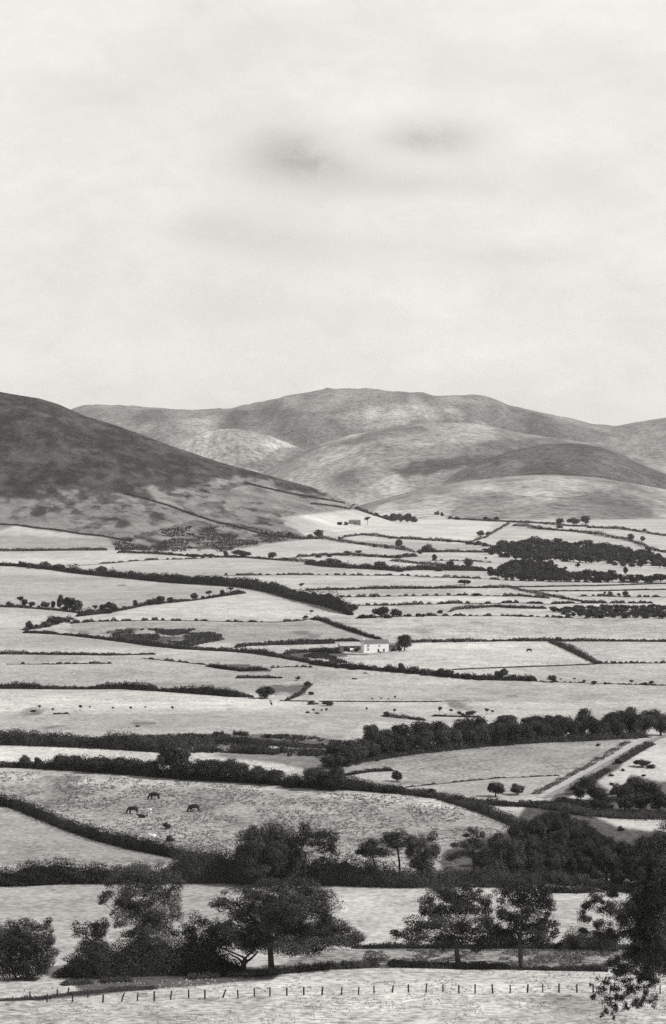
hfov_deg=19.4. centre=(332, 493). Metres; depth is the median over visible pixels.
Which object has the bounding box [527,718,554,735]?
broadleaf tree
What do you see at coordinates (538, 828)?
broadleaf tree
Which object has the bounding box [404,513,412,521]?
broadleaf tree
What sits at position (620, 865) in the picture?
broadleaf tree
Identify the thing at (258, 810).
grass
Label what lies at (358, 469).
hill
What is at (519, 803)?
hedge
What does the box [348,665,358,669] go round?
bush
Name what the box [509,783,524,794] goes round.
broadleaf tree
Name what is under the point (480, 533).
broadleaf tree
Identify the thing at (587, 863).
broadleaf tree
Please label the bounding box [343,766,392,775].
hedge
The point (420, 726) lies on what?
broadleaf tree
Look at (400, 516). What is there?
broadleaf tree
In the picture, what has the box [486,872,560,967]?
broadleaf tree
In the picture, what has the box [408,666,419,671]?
broadleaf tree
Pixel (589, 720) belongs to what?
broadleaf tree
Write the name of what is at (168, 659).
hedge
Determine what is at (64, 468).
ground
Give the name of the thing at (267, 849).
broadleaf tree
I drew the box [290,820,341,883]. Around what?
broadleaf tree
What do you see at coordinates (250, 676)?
hedge
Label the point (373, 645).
farmhouse
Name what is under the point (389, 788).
bush
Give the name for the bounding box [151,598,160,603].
broadleaf tree
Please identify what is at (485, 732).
broadleaf tree
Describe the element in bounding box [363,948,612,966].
grass
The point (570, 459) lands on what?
hill
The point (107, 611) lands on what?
bush
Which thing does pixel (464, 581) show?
broadleaf tree
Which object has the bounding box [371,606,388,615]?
broadleaf tree
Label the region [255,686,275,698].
broadleaf tree
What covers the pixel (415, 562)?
hedge
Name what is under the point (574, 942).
bush
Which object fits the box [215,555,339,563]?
hedge
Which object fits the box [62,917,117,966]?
broadleaf tree
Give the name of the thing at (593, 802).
bush
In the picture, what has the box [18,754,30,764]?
broadleaf tree
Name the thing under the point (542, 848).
broadleaf tree
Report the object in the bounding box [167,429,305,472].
hill
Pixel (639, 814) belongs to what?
hedge
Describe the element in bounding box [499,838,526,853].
broadleaf tree
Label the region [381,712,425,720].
hedge
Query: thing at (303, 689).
hedge
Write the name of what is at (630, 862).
broadleaf tree
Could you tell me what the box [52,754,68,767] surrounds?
broadleaf tree
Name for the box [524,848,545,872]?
broadleaf tree
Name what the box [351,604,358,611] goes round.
broadleaf tree
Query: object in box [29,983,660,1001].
post fence
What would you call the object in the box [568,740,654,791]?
hedge
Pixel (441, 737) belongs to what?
broadleaf tree
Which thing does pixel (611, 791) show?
bush
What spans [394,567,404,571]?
bush
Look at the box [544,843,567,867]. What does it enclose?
broadleaf tree
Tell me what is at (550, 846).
broadleaf tree
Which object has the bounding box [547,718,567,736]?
broadleaf tree
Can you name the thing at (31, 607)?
hedge
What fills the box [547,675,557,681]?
broadleaf tree
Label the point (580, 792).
broadleaf tree
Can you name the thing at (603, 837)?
broadleaf tree
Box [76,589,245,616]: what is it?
hedge
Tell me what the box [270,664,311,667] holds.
hedge
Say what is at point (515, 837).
broadleaf tree
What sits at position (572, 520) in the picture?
broadleaf tree
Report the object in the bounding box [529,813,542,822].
broadleaf tree
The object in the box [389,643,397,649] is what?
shed
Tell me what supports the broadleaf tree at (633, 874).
on the ground at (64, 468)
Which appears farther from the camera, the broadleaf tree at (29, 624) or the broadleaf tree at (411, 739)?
the broadleaf tree at (29, 624)
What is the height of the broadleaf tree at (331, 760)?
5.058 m
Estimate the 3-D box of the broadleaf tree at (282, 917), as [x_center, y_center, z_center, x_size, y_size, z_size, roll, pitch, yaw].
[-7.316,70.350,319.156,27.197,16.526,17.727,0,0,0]
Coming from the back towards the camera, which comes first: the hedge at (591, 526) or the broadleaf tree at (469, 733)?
the hedge at (591, 526)
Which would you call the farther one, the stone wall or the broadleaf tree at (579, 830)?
the stone wall
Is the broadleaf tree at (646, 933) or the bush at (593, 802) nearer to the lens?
the broadleaf tree at (646, 933)
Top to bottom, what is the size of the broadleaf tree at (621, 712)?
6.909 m
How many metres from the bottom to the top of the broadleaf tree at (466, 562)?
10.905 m
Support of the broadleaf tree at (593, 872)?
on the ground at (64, 468)
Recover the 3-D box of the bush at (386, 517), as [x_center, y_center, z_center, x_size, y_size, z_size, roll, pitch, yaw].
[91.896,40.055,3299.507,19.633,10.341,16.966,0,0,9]
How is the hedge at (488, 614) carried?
on the ground at (64, 468)
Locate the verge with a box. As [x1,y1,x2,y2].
[542,734,665,797]
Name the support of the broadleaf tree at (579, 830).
on the ground at (64, 468)
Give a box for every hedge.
[0,523,129,540]
[0,546,106,551]
[0,561,353,614]
[0,603,79,612]
[0,649,155,655]
[0,679,253,697]
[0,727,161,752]
[0,750,411,794]
[0,790,233,860]
[0,847,162,887]
[0,985,157,1001]
[7,661,111,664]
[22,614,73,629]
[22,630,322,665]
[59,969,267,985]
[67,556,221,565]
[71,617,307,623]
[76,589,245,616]
[117,549,214,556]
[117,571,289,591]
[123,493,284,536]
[141,656,206,664]
[159,734,322,755]
[161,828,515,888]
[182,734,342,747]
[206,663,268,671]
[213,729,279,736]
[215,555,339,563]
[223,572,652,582]
[235,638,335,647]
[235,674,282,678]
[243,956,607,977]
[245,482,344,503]
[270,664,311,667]
[279,700,442,701]
[280,535,414,551]
[283,646,340,654]
[285,683,313,699]
[295,551,417,557]
[297,637,360,641]
[304,559,492,570]
[305,583,588,602]
[309,659,536,680]
[310,502,519,521]
[310,615,381,638]
[317,726,651,767]
[332,592,549,598]
[341,532,491,546]
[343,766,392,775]
[351,941,631,949]
[354,505,392,520]
[354,612,588,618]
[358,599,652,605]
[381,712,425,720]
[390,557,471,567]
[401,786,526,825]
[405,774,559,787]
[410,636,665,642]
[418,548,496,552]
[431,559,491,562]
[432,713,479,717]
[447,793,559,807]
[448,602,546,611]
[452,663,595,669]
[473,522,509,540]
[485,860,648,892]
[507,519,665,535]
[512,521,665,552]
[514,582,665,586]
[527,799,665,821]
[530,741,632,793]
[535,588,665,590]
[535,680,665,685]
[546,882,602,893]
[547,639,600,663]
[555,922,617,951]
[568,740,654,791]
[577,593,660,596]
[596,660,665,663]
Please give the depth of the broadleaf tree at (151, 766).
584.37 m
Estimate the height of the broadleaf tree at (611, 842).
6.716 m
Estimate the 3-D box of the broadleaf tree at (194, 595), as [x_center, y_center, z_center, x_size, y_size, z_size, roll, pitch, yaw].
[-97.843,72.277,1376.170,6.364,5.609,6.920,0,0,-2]
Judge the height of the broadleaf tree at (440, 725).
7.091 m
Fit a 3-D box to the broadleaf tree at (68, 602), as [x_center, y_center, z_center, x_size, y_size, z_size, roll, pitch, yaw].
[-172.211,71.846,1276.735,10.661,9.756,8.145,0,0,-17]
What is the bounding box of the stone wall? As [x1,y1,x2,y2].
[342,650,407,654]
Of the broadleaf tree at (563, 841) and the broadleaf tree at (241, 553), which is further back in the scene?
the broadleaf tree at (241, 553)
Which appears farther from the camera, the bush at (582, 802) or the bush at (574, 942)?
the bush at (582, 802)
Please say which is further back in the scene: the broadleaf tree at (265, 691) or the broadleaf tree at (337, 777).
the broadleaf tree at (265, 691)
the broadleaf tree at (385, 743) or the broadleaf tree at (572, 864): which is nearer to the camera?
the broadleaf tree at (572, 864)
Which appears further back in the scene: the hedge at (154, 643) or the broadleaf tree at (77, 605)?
the broadleaf tree at (77, 605)
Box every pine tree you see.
[352,836,394,876]
[377,826,414,871]
[444,826,492,872]
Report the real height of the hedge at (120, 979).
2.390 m
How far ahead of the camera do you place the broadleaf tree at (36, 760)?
603.95 m
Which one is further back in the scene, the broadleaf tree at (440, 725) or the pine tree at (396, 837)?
the broadleaf tree at (440, 725)
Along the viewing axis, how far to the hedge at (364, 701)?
830.48 m
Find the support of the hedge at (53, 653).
on the ground at (64, 468)
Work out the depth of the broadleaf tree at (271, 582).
1452.68 m
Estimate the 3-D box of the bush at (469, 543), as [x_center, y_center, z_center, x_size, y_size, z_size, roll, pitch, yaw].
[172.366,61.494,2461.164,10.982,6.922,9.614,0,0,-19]
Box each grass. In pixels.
[0,771,508,864]
[0,969,665,1023]
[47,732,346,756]
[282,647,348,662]
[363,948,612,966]
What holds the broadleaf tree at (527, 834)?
on the ground at (64, 468)
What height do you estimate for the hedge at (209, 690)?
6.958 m
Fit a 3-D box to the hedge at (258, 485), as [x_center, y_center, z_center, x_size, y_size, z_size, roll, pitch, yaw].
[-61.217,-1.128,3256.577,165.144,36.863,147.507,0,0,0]
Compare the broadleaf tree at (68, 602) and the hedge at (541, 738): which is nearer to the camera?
the hedge at (541, 738)
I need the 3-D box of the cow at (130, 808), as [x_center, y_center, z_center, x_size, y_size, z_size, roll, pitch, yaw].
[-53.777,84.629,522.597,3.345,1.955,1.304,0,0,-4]
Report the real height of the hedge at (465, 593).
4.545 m
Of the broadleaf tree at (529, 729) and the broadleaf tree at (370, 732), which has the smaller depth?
the broadleaf tree at (370, 732)
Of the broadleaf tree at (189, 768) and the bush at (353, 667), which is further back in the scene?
the bush at (353, 667)
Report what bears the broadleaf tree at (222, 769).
on the ground at (64, 468)
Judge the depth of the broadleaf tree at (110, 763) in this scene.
589.31 m
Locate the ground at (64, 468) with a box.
[0,392,665,1023]
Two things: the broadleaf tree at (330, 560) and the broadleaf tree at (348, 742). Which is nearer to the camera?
the broadleaf tree at (348, 742)
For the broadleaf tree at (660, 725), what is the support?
on the ground at (64, 468)
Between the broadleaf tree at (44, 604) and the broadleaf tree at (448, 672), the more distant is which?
the broadleaf tree at (44, 604)
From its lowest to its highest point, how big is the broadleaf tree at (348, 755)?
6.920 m
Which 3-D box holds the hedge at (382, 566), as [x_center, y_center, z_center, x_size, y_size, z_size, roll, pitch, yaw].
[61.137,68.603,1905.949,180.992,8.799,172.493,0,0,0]
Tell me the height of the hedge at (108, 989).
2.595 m
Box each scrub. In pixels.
[52,906,247,978]
[105,628,224,646]
[113,525,300,551]
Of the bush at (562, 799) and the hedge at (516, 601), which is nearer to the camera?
the bush at (562, 799)
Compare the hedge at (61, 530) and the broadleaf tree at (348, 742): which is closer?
the broadleaf tree at (348, 742)
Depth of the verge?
600.37 m
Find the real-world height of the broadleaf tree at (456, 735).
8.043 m
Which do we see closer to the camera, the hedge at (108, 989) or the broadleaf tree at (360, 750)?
the hedge at (108, 989)
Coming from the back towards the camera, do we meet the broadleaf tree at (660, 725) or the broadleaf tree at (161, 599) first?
the broadleaf tree at (161, 599)
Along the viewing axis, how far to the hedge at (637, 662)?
972.67 m
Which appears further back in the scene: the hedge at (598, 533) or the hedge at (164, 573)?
the hedge at (598, 533)
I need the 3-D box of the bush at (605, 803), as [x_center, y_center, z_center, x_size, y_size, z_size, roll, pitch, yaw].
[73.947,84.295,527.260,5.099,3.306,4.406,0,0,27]
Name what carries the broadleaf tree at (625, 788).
on the ground at (64, 468)
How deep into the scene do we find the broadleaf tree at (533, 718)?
708.30 m
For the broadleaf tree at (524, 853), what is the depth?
424.46 m
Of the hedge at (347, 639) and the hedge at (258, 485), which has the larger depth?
the hedge at (258, 485)
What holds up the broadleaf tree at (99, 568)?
on the ground at (64, 468)
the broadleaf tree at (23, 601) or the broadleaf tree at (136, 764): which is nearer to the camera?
the broadleaf tree at (136, 764)
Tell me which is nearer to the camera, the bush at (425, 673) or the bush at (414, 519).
the bush at (425, 673)
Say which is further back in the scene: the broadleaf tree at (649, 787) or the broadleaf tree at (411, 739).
the broadleaf tree at (411, 739)
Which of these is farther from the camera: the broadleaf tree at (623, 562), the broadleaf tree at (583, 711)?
the broadleaf tree at (623, 562)
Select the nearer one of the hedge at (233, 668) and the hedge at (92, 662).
the hedge at (233, 668)
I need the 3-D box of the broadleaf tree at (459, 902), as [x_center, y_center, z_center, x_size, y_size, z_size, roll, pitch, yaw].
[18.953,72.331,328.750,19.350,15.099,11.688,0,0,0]
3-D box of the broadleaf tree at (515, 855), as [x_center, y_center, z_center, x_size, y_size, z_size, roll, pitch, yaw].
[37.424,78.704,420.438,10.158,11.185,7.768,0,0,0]
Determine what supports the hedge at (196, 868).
on the ground at (64, 468)
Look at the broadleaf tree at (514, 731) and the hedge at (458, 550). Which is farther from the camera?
the hedge at (458, 550)
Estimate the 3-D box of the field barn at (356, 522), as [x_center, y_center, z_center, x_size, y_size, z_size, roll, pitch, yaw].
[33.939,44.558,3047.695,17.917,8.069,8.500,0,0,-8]
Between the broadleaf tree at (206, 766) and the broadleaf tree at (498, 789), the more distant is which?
the broadleaf tree at (206, 766)
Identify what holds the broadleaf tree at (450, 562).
on the ground at (64, 468)
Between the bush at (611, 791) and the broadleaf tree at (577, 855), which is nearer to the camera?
the broadleaf tree at (577, 855)
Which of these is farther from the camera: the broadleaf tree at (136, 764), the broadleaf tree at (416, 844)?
the broadleaf tree at (136, 764)
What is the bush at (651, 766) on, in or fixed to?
on the ground at (64, 468)
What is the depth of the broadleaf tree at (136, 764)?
586.79 m
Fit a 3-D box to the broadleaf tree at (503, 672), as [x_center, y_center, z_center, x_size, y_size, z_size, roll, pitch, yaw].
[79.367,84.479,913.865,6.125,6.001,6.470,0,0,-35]
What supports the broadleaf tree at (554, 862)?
on the ground at (64, 468)
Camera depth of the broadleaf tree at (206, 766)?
577.83 m
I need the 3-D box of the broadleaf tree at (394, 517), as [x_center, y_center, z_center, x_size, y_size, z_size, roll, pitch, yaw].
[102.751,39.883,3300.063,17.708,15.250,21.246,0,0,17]
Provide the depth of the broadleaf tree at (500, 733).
662.40 m
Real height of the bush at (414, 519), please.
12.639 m
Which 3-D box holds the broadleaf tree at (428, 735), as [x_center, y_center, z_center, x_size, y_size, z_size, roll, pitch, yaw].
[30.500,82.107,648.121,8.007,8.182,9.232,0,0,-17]
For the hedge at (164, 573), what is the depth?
1563.55 m
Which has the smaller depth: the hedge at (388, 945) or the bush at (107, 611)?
the hedge at (388, 945)
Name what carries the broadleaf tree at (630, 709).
on the ground at (64, 468)
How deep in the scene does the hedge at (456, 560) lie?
2029.15 m
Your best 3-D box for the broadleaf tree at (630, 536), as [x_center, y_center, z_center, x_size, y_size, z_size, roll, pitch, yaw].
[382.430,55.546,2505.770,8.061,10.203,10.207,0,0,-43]
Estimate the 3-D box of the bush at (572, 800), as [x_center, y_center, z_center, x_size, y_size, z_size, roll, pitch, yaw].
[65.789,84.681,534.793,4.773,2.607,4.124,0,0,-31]
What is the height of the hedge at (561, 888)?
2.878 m
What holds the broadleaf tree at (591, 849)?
on the ground at (64, 468)
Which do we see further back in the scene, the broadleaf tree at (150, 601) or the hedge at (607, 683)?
the broadleaf tree at (150, 601)
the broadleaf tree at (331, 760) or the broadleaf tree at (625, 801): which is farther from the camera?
the broadleaf tree at (331, 760)
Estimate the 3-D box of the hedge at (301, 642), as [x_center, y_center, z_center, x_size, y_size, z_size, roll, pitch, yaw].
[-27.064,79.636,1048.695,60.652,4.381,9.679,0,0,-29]
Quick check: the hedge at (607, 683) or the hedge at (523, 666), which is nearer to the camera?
the hedge at (607, 683)
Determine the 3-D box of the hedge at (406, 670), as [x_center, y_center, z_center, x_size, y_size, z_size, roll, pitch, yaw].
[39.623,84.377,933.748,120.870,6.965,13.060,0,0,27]
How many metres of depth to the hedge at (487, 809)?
525.90 m
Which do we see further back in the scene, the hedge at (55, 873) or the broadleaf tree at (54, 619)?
the broadleaf tree at (54, 619)
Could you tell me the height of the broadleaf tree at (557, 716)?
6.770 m
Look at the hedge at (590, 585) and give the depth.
1525.89 m
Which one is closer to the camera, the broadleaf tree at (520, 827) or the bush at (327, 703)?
the broadleaf tree at (520, 827)
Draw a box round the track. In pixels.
[536,733,665,797]
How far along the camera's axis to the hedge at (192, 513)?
2750.45 m
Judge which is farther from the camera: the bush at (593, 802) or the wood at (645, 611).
the wood at (645, 611)
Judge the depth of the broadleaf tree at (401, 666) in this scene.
931.95 m
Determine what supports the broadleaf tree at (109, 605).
on the ground at (64, 468)
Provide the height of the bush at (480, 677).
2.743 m
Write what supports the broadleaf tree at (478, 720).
on the ground at (64, 468)
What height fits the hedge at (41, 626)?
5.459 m
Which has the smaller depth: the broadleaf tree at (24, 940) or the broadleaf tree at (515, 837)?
the broadleaf tree at (24, 940)
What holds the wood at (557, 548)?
on the ground at (64, 468)
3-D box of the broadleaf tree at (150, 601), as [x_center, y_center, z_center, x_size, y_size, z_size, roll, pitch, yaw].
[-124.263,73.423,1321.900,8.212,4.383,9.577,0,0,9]
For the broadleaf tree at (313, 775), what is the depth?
559.45 m
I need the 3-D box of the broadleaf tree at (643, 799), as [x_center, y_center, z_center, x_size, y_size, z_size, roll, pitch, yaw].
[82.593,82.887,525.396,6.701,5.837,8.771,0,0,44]
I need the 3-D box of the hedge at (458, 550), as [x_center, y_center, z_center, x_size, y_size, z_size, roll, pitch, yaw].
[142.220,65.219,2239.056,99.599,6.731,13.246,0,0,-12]
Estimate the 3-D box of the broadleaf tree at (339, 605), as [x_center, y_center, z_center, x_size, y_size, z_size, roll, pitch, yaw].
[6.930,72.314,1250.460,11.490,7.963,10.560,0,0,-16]
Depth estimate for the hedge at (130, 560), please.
2061.01 m
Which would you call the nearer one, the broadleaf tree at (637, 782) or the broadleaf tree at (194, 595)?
the broadleaf tree at (637, 782)
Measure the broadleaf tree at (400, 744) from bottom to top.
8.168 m
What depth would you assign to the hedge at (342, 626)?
1132.53 m
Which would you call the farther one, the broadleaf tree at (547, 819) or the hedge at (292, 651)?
the hedge at (292, 651)
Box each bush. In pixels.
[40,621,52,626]
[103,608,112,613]
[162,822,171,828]
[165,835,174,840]
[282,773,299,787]
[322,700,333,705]
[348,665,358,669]
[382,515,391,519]
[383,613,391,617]
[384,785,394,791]
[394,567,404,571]
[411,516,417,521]
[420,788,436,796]
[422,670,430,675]
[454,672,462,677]
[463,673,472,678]
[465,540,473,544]
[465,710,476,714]
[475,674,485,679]
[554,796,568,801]
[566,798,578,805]
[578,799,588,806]
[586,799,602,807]
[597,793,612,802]
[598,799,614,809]
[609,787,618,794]
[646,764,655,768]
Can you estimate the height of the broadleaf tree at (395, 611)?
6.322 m
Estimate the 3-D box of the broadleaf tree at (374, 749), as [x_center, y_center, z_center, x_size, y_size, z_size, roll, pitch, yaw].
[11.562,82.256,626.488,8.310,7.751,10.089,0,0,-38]
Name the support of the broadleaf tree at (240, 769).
on the ground at (64, 468)
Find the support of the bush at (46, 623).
on the ground at (64, 468)
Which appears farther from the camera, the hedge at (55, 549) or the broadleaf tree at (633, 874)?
the hedge at (55, 549)
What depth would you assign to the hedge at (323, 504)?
3294.60 m
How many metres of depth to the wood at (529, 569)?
1651.92 m
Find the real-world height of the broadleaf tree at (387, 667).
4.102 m
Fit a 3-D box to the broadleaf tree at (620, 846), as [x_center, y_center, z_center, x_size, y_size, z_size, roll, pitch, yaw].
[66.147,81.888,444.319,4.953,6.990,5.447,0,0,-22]
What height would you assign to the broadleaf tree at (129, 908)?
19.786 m
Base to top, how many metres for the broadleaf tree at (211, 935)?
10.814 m
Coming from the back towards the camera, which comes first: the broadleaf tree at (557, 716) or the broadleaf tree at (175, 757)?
the broadleaf tree at (557, 716)
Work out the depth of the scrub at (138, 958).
315.94 m
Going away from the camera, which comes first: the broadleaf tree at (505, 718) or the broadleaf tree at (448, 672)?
the broadleaf tree at (505, 718)
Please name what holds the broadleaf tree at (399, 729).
on the ground at (64, 468)
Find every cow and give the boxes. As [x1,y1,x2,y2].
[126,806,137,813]
[145,808,150,816]
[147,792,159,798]
[147,834,158,838]
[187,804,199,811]
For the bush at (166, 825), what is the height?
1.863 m
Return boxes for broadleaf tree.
[0,917,61,980]
[17,561,25,566]
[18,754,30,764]
[21,598,27,605]
[25,621,32,627]
[33,757,41,763]
[38,561,51,567]
[40,601,50,606]
[46,615,63,622]
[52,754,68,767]
[56,594,63,608]
[62,597,75,609]
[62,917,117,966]
[67,754,79,765]
[72,600,82,610]
[81,755,108,770]
[93,858,185,945]
[94,566,107,571]
[105,602,117,610]
[106,756,126,768]
[124,757,143,771]
[141,759,157,774]
[144,599,154,603]
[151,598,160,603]
[154,738,193,773]
[157,596,164,603]
[179,909,262,971]
[180,758,203,779]
[190,592,197,598]
[194,759,218,778]
[205,876,367,968]
[211,757,238,778]
[224,818,309,886]
[228,762,249,782]
[231,550,251,557]
[243,578,251,586]
[245,764,267,783]
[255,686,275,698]
[263,767,285,784]
[266,581,279,587]
[268,552,276,558]
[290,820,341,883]
[300,767,330,788]
[314,529,323,536]
[319,754,346,767]
[321,765,347,789]
[323,558,342,563]
[324,743,345,754]
[333,745,357,765]
[335,600,351,610]
[343,737,359,745]
[343,740,369,760]
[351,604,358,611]
[357,739,380,756]
[362,723,379,744]
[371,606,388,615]
[375,735,396,752]
[378,728,396,739]
[383,664,392,669]
[389,513,397,521]
[389,607,401,615]
[389,878,500,962]
[390,722,413,735]
[390,733,410,752]
[391,770,402,780]
[395,539,401,546]
[395,634,412,649]
[397,513,405,521]
[398,663,405,671]
[399,831,444,873]
[401,733,427,749]
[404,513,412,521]
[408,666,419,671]
[409,720,429,735]
[415,729,434,749]
[421,544,433,550]
[428,721,448,731]
[432,728,451,746]
[434,668,444,676]
[444,669,454,676]
[446,560,453,565]
[447,726,465,744]
[451,716,475,729]
[456,724,480,743]
[457,580,470,584]
[463,558,472,565]
[470,850,493,868]
[471,714,487,727]
[472,722,495,742]
[476,530,484,536]
[485,835,529,876]
[486,832,504,848]
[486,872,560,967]
[487,721,508,742]
[487,781,505,796]
[492,714,519,723]
[498,668,508,676]
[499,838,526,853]
[503,719,525,742]
[505,818,532,837]
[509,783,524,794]
[511,835,523,839]
[516,834,539,851]
[517,851,529,870]
[518,714,543,723]
[519,721,535,739]
[523,829,542,843]
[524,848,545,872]
[526,819,548,842]
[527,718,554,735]
[527,843,545,854]
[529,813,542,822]
[534,810,566,835]
[542,713,564,721]
[542,855,562,871]
[544,843,553,853]
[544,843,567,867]
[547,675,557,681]
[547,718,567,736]
[548,825,574,844]
[551,817,573,832]
[553,810,571,820]
[555,518,564,522]
[556,838,571,847]
[562,851,572,872]
[563,715,582,734]
[565,817,591,828]
[565,856,581,874]
[566,517,581,524]
[568,822,599,840]
[572,787,587,798]
[573,850,588,863]
[574,714,596,734]
[575,707,592,718]
[575,817,665,1019]
[577,777,595,793]
[579,841,606,865]
[579,855,593,875]
[581,516,590,524]
[581,827,604,845]
[585,717,612,733]
[586,786,604,798]
[588,865,600,878]
[595,844,621,879]
[599,710,626,734]
[601,834,613,839]
[603,837,616,851]
[607,709,624,716]
[609,867,625,883]
[612,783,636,796]
[612,838,631,856]
[613,861,626,879]
[616,794,636,809]
[619,559,626,566]
[619,843,641,875]
[620,709,643,731]
[623,852,642,879]
[624,706,638,712]
[624,776,645,793]
[627,533,634,538]
[630,791,651,809]
[630,861,644,883]
[633,758,651,766]
[636,559,644,566]
[638,713,656,734]
[638,780,662,795]
[639,708,661,717]
[649,791,665,811]
[652,711,665,735]
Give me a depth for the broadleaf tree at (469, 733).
657.78 m
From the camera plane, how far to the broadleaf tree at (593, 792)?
542.20 m
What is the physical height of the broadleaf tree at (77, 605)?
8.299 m
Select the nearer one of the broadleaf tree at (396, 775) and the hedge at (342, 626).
the broadleaf tree at (396, 775)
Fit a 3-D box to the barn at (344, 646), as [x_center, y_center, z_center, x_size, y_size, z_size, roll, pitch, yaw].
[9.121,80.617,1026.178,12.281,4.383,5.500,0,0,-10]
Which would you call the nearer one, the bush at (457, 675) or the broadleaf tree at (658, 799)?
the broadleaf tree at (658, 799)
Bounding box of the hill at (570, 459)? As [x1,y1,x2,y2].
[441,443,665,489]
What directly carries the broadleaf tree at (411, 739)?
on the ground at (64, 468)
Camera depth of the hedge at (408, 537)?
2564.75 m
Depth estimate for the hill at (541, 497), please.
3824.95 m
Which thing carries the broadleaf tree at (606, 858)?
on the ground at (64, 468)
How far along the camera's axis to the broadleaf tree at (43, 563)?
1839.98 m
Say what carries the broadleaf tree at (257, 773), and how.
on the ground at (64, 468)
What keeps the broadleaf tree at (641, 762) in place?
on the ground at (64, 468)
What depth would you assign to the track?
611.43 m
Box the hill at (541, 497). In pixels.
[358,475,665,519]
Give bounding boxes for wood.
[485,536,665,567]
[487,558,665,582]
[549,604,665,617]
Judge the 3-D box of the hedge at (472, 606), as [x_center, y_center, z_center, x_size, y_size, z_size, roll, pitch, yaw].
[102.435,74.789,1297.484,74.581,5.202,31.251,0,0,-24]
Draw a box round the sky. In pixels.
[0,0,665,425]
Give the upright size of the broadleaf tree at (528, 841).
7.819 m
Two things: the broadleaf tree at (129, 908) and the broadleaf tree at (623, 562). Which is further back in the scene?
the broadleaf tree at (623, 562)
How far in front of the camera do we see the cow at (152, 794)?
544.65 m
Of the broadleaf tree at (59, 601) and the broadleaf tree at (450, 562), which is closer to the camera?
the broadleaf tree at (59, 601)
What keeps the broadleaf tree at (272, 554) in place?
on the ground at (64, 468)
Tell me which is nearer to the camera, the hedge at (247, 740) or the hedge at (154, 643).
the hedge at (247, 740)
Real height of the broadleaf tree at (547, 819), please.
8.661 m
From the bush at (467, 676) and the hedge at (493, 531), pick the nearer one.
the bush at (467, 676)
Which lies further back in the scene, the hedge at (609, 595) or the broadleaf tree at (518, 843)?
the hedge at (609, 595)
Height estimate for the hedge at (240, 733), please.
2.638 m
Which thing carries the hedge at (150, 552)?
on the ground at (64, 468)
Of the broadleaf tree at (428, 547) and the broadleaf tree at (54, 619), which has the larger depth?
the broadleaf tree at (428, 547)
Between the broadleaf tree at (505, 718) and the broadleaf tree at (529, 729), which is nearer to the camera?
the broadleaf tree at (529, 729)
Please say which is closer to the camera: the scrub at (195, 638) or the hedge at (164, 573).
the scrub at (195, 638)
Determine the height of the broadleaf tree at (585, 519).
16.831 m
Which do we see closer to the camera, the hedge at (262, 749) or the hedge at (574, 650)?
the hedge at (262, 749)
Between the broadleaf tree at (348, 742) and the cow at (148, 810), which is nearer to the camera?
the cow at (148, 810)
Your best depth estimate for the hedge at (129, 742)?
660.18 m
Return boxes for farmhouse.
[360,638,388,652]
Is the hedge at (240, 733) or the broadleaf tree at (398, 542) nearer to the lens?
the hedge at (240, 733)
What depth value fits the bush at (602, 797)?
538.55 m
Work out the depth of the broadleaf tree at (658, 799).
521.15 m
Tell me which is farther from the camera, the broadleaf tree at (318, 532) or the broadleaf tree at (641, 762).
the broadleaf tree at (318, 532)
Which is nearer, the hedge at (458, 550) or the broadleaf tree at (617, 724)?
the broadleaf tree at (617, 724)
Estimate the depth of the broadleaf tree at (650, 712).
739.69 m
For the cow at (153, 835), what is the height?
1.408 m
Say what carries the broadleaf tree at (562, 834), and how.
on the ground at (64, 468)
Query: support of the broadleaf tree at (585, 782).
on the ground at (64, 468)
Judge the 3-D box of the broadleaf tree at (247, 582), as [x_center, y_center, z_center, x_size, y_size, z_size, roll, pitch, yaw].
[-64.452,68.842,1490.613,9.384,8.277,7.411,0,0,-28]
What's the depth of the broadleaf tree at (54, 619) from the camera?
1168.31 m
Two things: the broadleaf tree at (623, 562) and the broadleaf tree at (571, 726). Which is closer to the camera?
the broadleaf tree at (571, 726)
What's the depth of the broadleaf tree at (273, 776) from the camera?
569.12 m
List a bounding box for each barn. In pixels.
[338,643,360,650]
[349,520,360,524]
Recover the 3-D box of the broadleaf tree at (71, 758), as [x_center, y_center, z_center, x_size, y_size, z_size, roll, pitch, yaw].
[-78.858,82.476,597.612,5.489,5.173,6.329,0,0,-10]
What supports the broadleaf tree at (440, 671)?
on the ground at (64, 468)
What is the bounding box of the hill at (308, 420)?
[71,388,665,462]
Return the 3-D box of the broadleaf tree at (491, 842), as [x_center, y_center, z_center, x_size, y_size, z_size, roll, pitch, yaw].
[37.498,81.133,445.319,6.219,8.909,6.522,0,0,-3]
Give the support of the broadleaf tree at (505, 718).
on the ground at (64, 468)
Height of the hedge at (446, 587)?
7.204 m
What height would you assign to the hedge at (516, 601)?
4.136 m
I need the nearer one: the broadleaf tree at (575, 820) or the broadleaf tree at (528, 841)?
the broadleaf tree at (528, 841)
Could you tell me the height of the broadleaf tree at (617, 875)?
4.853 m
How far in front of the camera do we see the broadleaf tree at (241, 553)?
2109.81 m
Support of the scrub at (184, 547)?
on the ground at (64, 468)
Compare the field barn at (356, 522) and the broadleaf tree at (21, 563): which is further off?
the field barn at (356, 522)
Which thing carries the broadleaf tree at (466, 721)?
on the ground at (64, 468)
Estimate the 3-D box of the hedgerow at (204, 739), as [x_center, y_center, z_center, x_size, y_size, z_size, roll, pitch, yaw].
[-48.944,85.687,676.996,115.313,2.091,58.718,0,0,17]
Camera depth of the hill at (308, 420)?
8229.89 m
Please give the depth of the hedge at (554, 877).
419.72 m
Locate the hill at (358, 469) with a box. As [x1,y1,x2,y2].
[262,423,665,505]

